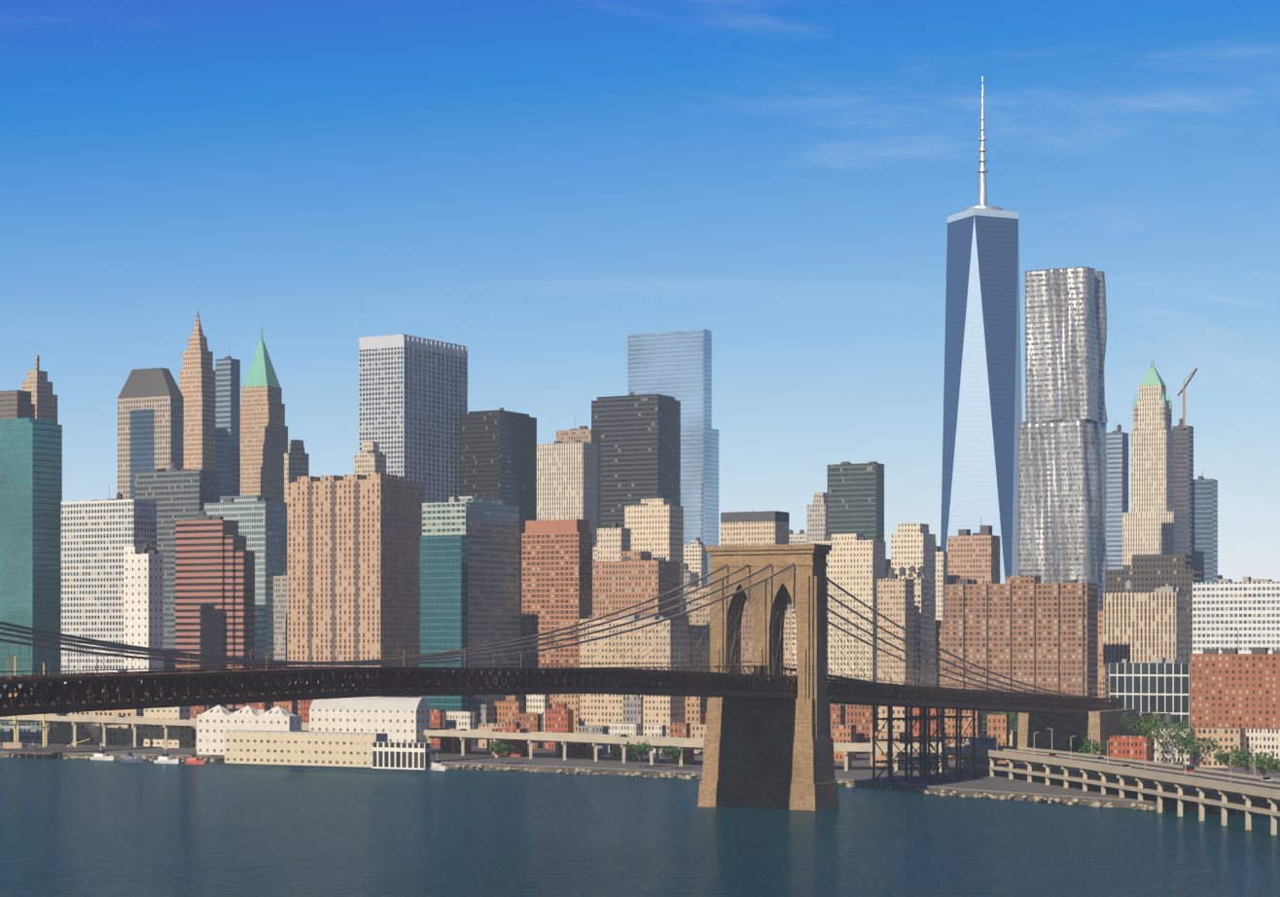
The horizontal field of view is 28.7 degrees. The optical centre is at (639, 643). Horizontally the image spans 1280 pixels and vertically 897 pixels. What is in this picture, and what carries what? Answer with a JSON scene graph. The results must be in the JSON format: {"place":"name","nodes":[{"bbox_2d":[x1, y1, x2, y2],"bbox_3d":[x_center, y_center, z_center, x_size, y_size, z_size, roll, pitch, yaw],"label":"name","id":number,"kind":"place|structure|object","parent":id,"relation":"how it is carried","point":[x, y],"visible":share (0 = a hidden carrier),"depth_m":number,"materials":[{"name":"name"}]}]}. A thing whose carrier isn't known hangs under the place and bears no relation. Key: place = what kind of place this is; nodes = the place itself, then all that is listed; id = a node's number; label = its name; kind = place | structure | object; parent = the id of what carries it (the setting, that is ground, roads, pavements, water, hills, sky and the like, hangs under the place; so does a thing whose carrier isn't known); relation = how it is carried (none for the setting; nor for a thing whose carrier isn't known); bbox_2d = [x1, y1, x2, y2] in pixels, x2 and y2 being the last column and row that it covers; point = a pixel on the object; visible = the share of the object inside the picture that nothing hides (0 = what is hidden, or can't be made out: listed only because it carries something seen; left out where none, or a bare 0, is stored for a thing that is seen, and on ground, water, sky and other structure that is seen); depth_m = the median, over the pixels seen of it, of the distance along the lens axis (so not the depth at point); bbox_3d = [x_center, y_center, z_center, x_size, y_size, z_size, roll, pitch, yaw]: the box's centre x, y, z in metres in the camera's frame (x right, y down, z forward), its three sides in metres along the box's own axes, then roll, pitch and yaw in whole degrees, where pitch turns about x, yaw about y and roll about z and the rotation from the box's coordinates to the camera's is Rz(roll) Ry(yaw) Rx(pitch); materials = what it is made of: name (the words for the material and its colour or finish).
{"place":"outdoors","nodes":[
{"label":"outdoors","id":0,"kind":"place"},
{"bbox_2d":[0,417,62,698],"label":"teal tower","id":1,"kind":"structure","parent":0,"point":[30,510],"depth_m":1588.06,"materials":[{"name":"glass"}]},
{"bbox_2d":[117,367,183,499],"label":"skyscraper","id":2,"kind":"structure","parent":0,"point":[150,418],"depth_m":1741.61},
{"bbox_2d":[135,462,218,688],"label":"slate slab","id":3,"kind":"structure","parent":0,"point":[180,494],"depth_m":1643.57,"materials":[{"name":"concrete"}]},
{"bbox_2d":[197,696,429,754],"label":"building","id":4,"kind":"structure","parent":0,"point":[402,719],"depth_m":1150.09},
{"bbox_2d":[420,534,467,727],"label":"office building","id":5,"kind":"structure","parent":0,"point":[444,592],"depth_m":1275.16,"materials":[{"name":"glass"}]},
{"bbox_2d":[461,407,536,701],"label":"black tower","id":6,"kind":"structure","parent":0,"point":[498,453],"depth_m":1918.85,"materials":[{"name":"glass"}]},
{"bbox_2d":[0,757,1279,896],"bbox_3d":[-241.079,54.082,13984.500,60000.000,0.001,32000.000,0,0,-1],"label":"water","id":7,"kind":"structure","parent":0,"point":[86,828],"depth_m":684.71,"materials":[{"name":"liquid"}]},
{"bbox_2d":[224,729,388,767],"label":"pier building","id":8,"kind":"structure","parent":7,"relation":"on","point":[311,748],"depth_m":1049.24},
{"bbox_2d":[371,741,430,769],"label":"pier pavilion","id":9,"kind":"structure","parent":7,"relation":"on","point":[403,755],"depth_m":1016.39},
{"bbox_2d":[0,728,1279,819],"bbox_3d":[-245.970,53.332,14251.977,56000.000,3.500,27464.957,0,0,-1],"label":"ground","id":10,"kind":"structure","parent":0,"point":[861,768],"depth_m":1010.47,"materials":[{"name":"concrete"}]},
{"bbox_2d":[0,390,35,419],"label":"office building","id":11,"kind":"structure","parent":10,"relation":"on","point":[16,404],"depth_m":1834.62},
{"bbox_2d":[0,698,70,742],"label":"building","id":12,"kind":"structure","parent":10,"relation":"on","point":[26,733],"depth_m":1318.57,"materials":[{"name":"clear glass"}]},
{"bbox_2d":[21,355,57,424],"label":"deco tower","id":13,"kind":"structure","parent":10,"relation":"on","point":[37,384],"depth_m":1938.23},
{"bbox_2d":[0,656,89,751],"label":"tall ship","id":14,"kind":"object","parent":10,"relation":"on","point":[15,745],"visible":0.58,"depth_m":1187.73},
{"bbox_2d":[49,722,107,744],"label":"arched shed","id":15,"kind":"structure","parent":10,"relation":"on","point":[61,732],"depth_m":1287.44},
{"bbox_2d":[71,668,143,745],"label":"building","id":16,"kind":"structure","parent":10,"relation":"on","point":[117,733],"depth_m":1278.76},
{"bbox_2d":[61,492,156,713],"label":"office building","id":17,"kind":"structure","parent":10,"relation":"on","point":[97,536],"depth_m":1445.10,"materials":[{"name":"concrete"}]},
{"bbox_2d":[123,533,163,688],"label":"high-rise building","id":18,"kind":"structure","parent":10,"relation":"on","point":[143,595],"depth_m":1376.78,"materials":[{"name":"concrete"}]},
{"bbox_2d":[143,691,190,747],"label":"building","id":19,"kind":"structure","parent":10,"relation":"on","point":[177,737],"depth_m":1237.53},
{"bbox_2d":[178,299,215,470],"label":"skyscraper","id":20,"kind":"structure","parent":10,"relation":"on","point":[197,380],"depth_m":1867.77,"materials":[{"name":"stone"}]},
{"bbox_2d":[175,509,254,711],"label":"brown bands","id":21,"kind":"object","parent":10,"relation":"on","point":[214,586],"visible":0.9,"depth_m":1436.93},
{"bbox_2d":[215,347,240,502],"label":"skyscraper","id":22,"kind":"structure","parent":10,"relation":"on","point":[228,418],"depth_m":1805.15,"materials":[{"name":"glass"}]},
{"bbox_2d":[204,495,286,709],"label":"building","id":23,"kind":"structure","parent":10,"relation":"on","point":[262,519],"depth_m":1547.56,"materials":[{"name":"glass"}]},
{"bbox_2d":[240,325,287,501],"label":"skyscraper","id":24,"kind":"structure","parent":10,"relation":"on","point":[264,439],"depth_m":1971.18,"materials":[{"name":"brown stone"}]},
{"bbox_2d":[273,570,286,684],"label":"block","id":25,"kind":"structure","parent":10,"relation":"on","point":[279,618],"depth_m":1546.73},
{"bbox_2d":[8,743,555,762],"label":"piers","id":26,"kind":"structure","parent":10,"relation":"on","point":[478,752],"depth_m":1173.94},
{"bbox_2d":[284,439,308,502],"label":"building","id":27,"kind":"structure","parent":10,"relation":"on","point":[296,461],"depth_m":1886.78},
{"bbox_2d":[286,472,424,715],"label":"high-rise building","id":28,"kind":"structure","parent":10,"relation":"on","point":[353,567],"depth_m":1400.21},
{"bbox_2d":[355,441,386,474],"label":"building","id":29,"kind":"structure","parent":10,"relation":"on","point":[371,458],"depth_m":1809.05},
{"bbox_2d":[358,334,467,502],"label":"skyscraper","id":30,"kind":"structure","parent":10,"relation":"on","point":[412,399],"depth_m":1882.09,"materials":[{"name":"metal"}]},
{"bbox_2d":[429,709,445,746],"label":"building","id":31,"kind":"structure","parent":10,"relation":"on","point":[437,718],"depth_m":1232.99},
{"bbox_2d":[440,728,471,752],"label":"building","id":32,"kind":"structure","parent":10,"relation":"on","point":[445,744],"depth_m":1166.99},
{"bbox_2d":[446,711,476,746],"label":"building","id":33,"kind":"structure","parent":10,"relation":"on","point":[459,719],"depth_m":1243.25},
{"bbox_2d":[422,495,519,704],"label":"office building","id":34,"kind":"structure","parent":10,"relation":"on","point":[489,527],"depth_m":1314.58,"materials":[{"name":"glass"}]},
{"bbox_2d":[467,695,495,743],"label":"building","id":35,"kind":"structure","parent":10,"relation":"on","point":[485,713],"depth_m":1288.12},
{"bbox_2d":[495,695,525,723],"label":"building","id":36,"kind":"structure","parent":10,"relation":"on","point":[512,705],"depth_m":1292.90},
{"bbox_2d":[492,721,528,756],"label":"building","id":37,"kind":"structure","parent":10,"relation":"on","point":[520,749],"depth_m":1138.48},
{"bbox_2d":[514,712,543,747],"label":"building","id":38,"kind":"structure","parent":10,"relation":"on","point":[532,722],"depth_m":1218.21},
{"bbox_2d":[526,694,549,731],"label":"building","id":39,"kind":"structure","parent":10,"relation":"on","point":[537,703],"depth_m":1311.67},
{"bbox_2d":[521,519,592,712],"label":"office building","id":40,"kind":"structure","parent":10,"relation":"on","point":[556,574],"depth_m":1334.55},
{"bbox_2d":[544,702,573,748],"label":"building","id":41,"kind":"structure","parent":10,"relation":"on","point":[559,718],"depth_m":1212.17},
{"bbox_2d":[552,693,579,733],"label":"building","id":42,"kind":"structure","parent":10,"relation":"on","point":[572,700],"depth_m":1266.06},
{"bbox_2d":[536,439,597,546],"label":"building","id":43,"kind":"structure","parent":10,"relation":"on","point":[566,480],"depth_m":1815.59,"materials":[{"name":"concrete"}]},
{"bbox_2d":[558,741,591,756],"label":"building","id":44,"kind":"structure","parent":10,"relation":"on","point":[580,750],"depth_m":1138.90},
{"bbox_2d":[556,426,601,528],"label":"skyscraper","id":45,"kind":"structure","parent":10,"relation":"on","point":[584,434],"depth_m":1895.05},
{"bbox_2d":[578,725,608,754],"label":"building","id":46,"kind":"structure","parent":10,"relation":"on","point":[602,749],"depth_m":1155.78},
{"bbox_2d":[597,522,631,561],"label":"building","id":47,"kind":"structure","parent":10,"relation":"on","point":[614,541],"depth_m":1440.65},
{"bbox_2d":[607,722,642,751],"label":"building","id":48,"kind":"structure","parent":10,"relation":"on","point":[621,728],"depth_m":1181.84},
{"bbox_2d":[622,694,642,723],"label":"building","id":49,"kind":"structure","parent":10,"relation":"on","point":[632,707],"depth_m":1208.94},
{"bbox_2d":[579,614,686,749],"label":"building","id":50,"kind":"structure","parent":10,"relation":"on","point":[598,709],"depth_m":1213.33,"materials":[{"name":"concrete"}]},
{"bbox_2d":[592,550,679,620],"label":"building","id":51,"kind":"structure","parent":10,"relation":"on","point":[629,579],"depth_m":1297.05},
{"bbox_2d":[591,391,680,528],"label":"skyscraper","id":52,"kind":"structure","parent":10,"relation":"on","point":[640,446],"depth_m":2002.18,"materials":[{"name":"glass"}]},
{"bbox_2d":[0,704,1279,834],"bbox_3d":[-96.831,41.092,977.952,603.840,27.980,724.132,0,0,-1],"label":"elevated highway","id":53,"kind":"structure","parent":10,"relation":"on","point":[1260,800],"depth_m":941.01,"materials":[{"name":"concrete"}]},
{"bbox_2d":[989,747,1279,789],"bbox_3d":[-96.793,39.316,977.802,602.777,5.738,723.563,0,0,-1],"label":"road surface","id":54,"kind":"object","parent":53,"relation":"on","point":[1234,776],"visible":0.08,"depth_m":815.25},
{"bbox_2d":[0,750,1279,819],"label":"bulkhead","id":55,"kind":"object","parent":10,"relation":"on","point":[958,794],"visible":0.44,"depth_m":922.62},
{"bbox_2d":[4,753,1279,818],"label":"shore rocks","id":56,"kind":"object","parent":10,"relation":"on","point":[1192,809],"visible":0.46,"depth_m":912.20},
{"bbox_2d":[624,493,683,612],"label":"building","id":57,"kind":"structure","parent":10,"relation":"on","point":[656,525],"depth_m":1494.69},
{"bbox_2d":[627,328,718,583],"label":"skyscraper","id":58,"kind":"structure","parent":10,"relation":"on","point":[677,365],"depth_m":2247.49,"materials":[{"name":"glass"}]},
{"bbox_2d":[685,696,704,738],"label":"building","id":59,"kind":"structure","parent":10,"relation":"on","point":[694,708],"depth_m":1214.06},
{"bbox_2d":[689,583,710,723],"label":"block","id":60,"kind":"structure","parent":10,"relation":"on","point":[705,639],"depth_m":1368.04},
{"bbox_2d":[742,598,752,674],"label":"block","id":61,"kind":"structure","parent":10,"relation":"on","point":[747,650],"depth_m":1368.20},
{"bbox_2d":[782,604,791,675],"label":"block","id":62,"kind":"structure","parent":10,"relation":"on","point":[787,657],"depth_m":1493.29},
{"bbox_2d":[807,492,827,543],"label":"skyscraper","id":63,"kind":"structure","parent":10,"relation":"on","point":[817,519],"depth_m":1843.61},
{"bbox_2d":[830,724,855,761],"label":"building","id":64,"kind":"structure","parent":10,"relation":"on","point":[842,732],"depth_m":1097.31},
{"bbox_2d":[810,533,886,681],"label":"building","id":65,"kind":"structure","parent":10,"relation":"on","point":[856,566],"depth_m":1395.63,"materials":[{"name":"concrete"}]},
{"bbox_2d":[827,461,884,540],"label":"skyscraper","id":66,"kind":"structure","parent":10,"relation":"on","point":[855,498],"depth_m":1798.55,"materials":[{"name":"glass"}]},
{"bbox_2d":[846,704,878,752],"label":"building","id":67,"kind":"structure","parent":10,"relation":"on","point":[860,717],"depth_m":1178.30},
{"bbox_2d":[870,731,904,766],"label":"building","id":68,"kind":"structure","parent":10,"relation":"on","point":[879,756],"depth_m":1053.14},
{"bbox_2d":[881,706,910,757],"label":"building","id":69,"kind":"structure","parent":10,"relation":"on","point":[898,725],"depth_m":1094.91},
{"bbox_2d":[877,565,914,731],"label":"block","id":70,"kind":"structure","parent":10,"relation":"on","point":[895,599],"depth_m":1340.09,"materials":[{"name":"concrete"}]},
{"bbox_2d":[886,523,935,686],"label":"building","id":71,"kind":"structure","parent":10,"relation":"on","point":[909,542],"depth_m":1447.59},
{"bbox_2d":[872,705,975,783],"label":"bridge steel bents","id":72,"kind":"object","parent":10,"relation":"on","point":[923,717],"visible":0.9,"depth_m":939.23,"materials":[{"name":"metal"}]},
{"bbox_2d":[912,708,941,753],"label":"building","id":73,"kind":"structure","parent":10,"relation":"on","point":[915,728],"depth_m":1162.04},
{"bbox_2d":[935,546,947,619],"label":"building","id":74,"kind":"structure","parent":10,"relation":"on","point":[941,569],"depth_m":1591.69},
{"bbox_2d":[935,619,947,731],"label":"block","id":75,"kind":"structure","parent":10,"relation":"on","point":[940,633],"depth_m":1461.35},
{"bbox_2d":[947,709,982,756],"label":"building","id":76,"kind":"structure","parent":10,"relation":"on","point":[965,724],"depth_m":1097.80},
{"bbox_2d":[947,516,999,725],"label":"building","id":77,"kind":"structure","parent":10,"relation":"on","point":[975,556],"depth_m":1497.10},
{"bbox_2d":[962,737,997,769],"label":"building","id":78,"kind":"structure","parent":10,"relation":"on","point":[985,740],"depth_m":1022.59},
{"bbox_2d":[940,76,1022,583],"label":"skyscraper","id":79,"kind":"structure","parent":10,"relation":"on","point":[982,410],"depth_m":2121.73,"materials":[{"name":"glass"}]},
{"bbox_2d":[987,713,1009,763],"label":"building","id":80,"kind":"structure","parent":10,"relation":"on","point":[1001,722],"depth_m":1074.32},
{"bbox_2d":[944,575,1098,697],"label":"brick slab","id":81,"kind":"structure","parent":10,"relation":"on","point":[1033,630],"depth_m":1254.77,"materials":[{"name":"brick"}]},
{"bbox_2d":[1016,709,1178,762],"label":"bridge anchorage","id":82,"kind":"object","parent":10,"relation":"on","point":[1102,725],"visible":0.23,"depth_m":1078.31,"materials":[{"name":"stone"}]},
{"bbox_2d":[1092,610,1104,700],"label":"block","id":83,"kind":"structure","parent":10,"relation":"on","point":[1101,679],"depth_m":1470.58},
{"bbox_2d":[1105,424,1128,569],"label":"skyscraper","id":84,"kind":"structure","parent":10,"relation":"on","point":[1117,473],"depth_m":1947.15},
{"bbox_2d":[1109,735,1151,761],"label":"building","id":85,"kind":"structure","parent":10,"relation":"on","point":[1135,747],"depth_m":1071.33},
{"bbox_2d":[1114,708,1168,735],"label":"tree","id":86,"kind":"object","parent":10,"relation":"on","point":[1136,728],"visible":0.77,"depth_m":1083.65,"materials":[{"name":"green plant"}]},
{"bbox_2d":[1109,639,1190,726],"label":"glass office building","id":87,"kind":"structure","parent":10,"relation":"on","point":[1160,685],"depth_m":1190.03,"materials":[{"name":"glass"}]},
{"bbox_2d":[1104,554,1201,702],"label":"building","id":88,"kind":"structure","parent":10,"relation":"on","point":[1149,573],"depth_m":1423.81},
{"bbox_2d":[1122,358,1186,569],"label":"skyscraper","id":89,"kind":"structure","parent":10,"relation":"on","point":[1154,522],"depth_m":1840.61,"materials":[{"name":"beige stone"}]},
{"bbox_2d":[1142,711,1192,762],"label":"tree","id":90,"kind":"object","parent":10,"relation":"on","point":[1158,731],"visible":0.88,"depth_m":1056.14,"materials":[{"name":"green plant"}]},
{"bbox_2d":[1151,711,1193,763],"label":"building","id":91,"kind":"structure","parent":10,"relation":"on","point":[1156,751],"depth_m":1073.22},
{"bbox_2d":[1156,723,1202,765],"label":"tree","id":92,"kind":"object","parent":10,"relation":"on","point":[1177,734],"visible":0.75,"depth_m":1028.67,"materials":[{"name":"green plant"}]},
{"bbox_2d":[1172,418,1193,554],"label":"skyscraper","id":93,"kind":"structure","parent":10,"relation":"on","point":[1183,457],"depth_m":1998.03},
{"bbox_2d":[1179,736,1219,767],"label":"tree","id":94,"kind":"object","parent":10,"relation":"on","point":[1192,743],"visible":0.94,"depth_m":1002.22,"materials":[{"name":"green plant"}]},
{"bbox_2d":[1191,468,1217,581],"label":"skyscraper","id":95,"kind":"structure","parent":10,"relation":"on","point":[1204,525],"depth_m":1898.61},
{"bbox_2d":[1196,727,1244,768],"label":"building","id":96,"kind":"structure","parent":10,"relation":"on","point":[1225,737],"depth_m":1039.27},
{"bbox_2d":[1190,629,1279,761],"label":"red brick block","id":97,"kind":"structure","parent":10,"relation":"on","point":[1231,688],"depth_m":1084.78,"materials":[{"name":"brick"}]},
{"bbox_2d":[1192,576,1279,653],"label":"pale block","id":98,"kind":"structure","parent":10,"relation":"on","point":[1224,610],"depth_m":1356.32,"materials":[{"name":"concrete"}]},
{"bbox_2d":[1227,743,1268,774],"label":"tree","id":99,"kind":"object","parent":10,"relation":"on","point":[1247,754],"visible":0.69,"depth_m":919.81,"materials":[{"name":"green plant"}]},
{"bbox_2d":[1244,750,1279,776],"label":"tree","id":100,"kind":"object","parent":10,"relation":"on","point":[1270,759],"visible":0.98,"depth_m":899.40,"materials":[{"name":"green plant"}]},
{"bbox_2d":[1245,728,1279,766],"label":"building","id":101,"kind":"structure","parent":10,"relation":"on","point":[1266,740],"depth_m":1045.09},
{"bbox_2d":[0,0,1279,581],"label":"sky","id":102,"kind":"structure","parent":0,"point":[531,187],"materials":[{"name":"blue"}]},
{"bbox_2d":[683,536,707,586],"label":"block","id":103,"kind":"structure","parent":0,"point":[695,555],"depth_m":1839.23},
{"bbox_2d":[720,508,788,610],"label":"office building","id":104,"kind":"structure","parent":0,"point":[764,527],"depth_m":1497.15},
{"bbox_2d":[697,543,839,810],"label":"bridge tower","id":105,"kind":"structure","parent":0,"point":[770,753],"depth_m":820.64,"materials":[{"name":"stone"}]},
{"bbox_2d":[28,562,1042,693],"bbox_3d":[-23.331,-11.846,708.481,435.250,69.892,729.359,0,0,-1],"label":"bridge suspender cables","id":106,"kind":"object","parent":105,"relation":"attached to","point":[855,653],"visible":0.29,"depth_m":810.21,"materials":[{"name":"metal"}]},
{"bbox_2d":[0,563,1085,696],"bbox_3d":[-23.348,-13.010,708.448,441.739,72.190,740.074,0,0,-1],"label":"bridge main cables","id":107,"kind":"object","parent":105,"relation":"attached to","point":[254,661],"visible":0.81,"depth_m":682.98,"materials":[{"name":"metal"}]},
{"bbox_2d":[0,648,1122,716],"bbox_3d":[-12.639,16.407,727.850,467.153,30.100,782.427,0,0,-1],"label":"bridge deck","id":108,"kind":"structure","parent":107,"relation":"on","point":[73,693],"depth_m":640.16,"materials":[{"name":"metal"}]},
{"bbox_2d":[903,556,928,708],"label":"block","id":109,"kind":"structure","parent":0,"point":[921,606],"depth_m":1380.41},
{"bbox_2d":[1018,266,1107,610],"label":"skyscraper","id":110,"kind":"structure","parent":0,"point":[1062,472],"depth_m":1560.44,"materials":[{"name":"metal"}]},
{"bbox_2d":[1102,579,1187,664],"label":"building","id":111,"kind":"structure","parent":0,"point":[1134,623],"depth_m":1301.21,"materials":[{"name":"concrete"}]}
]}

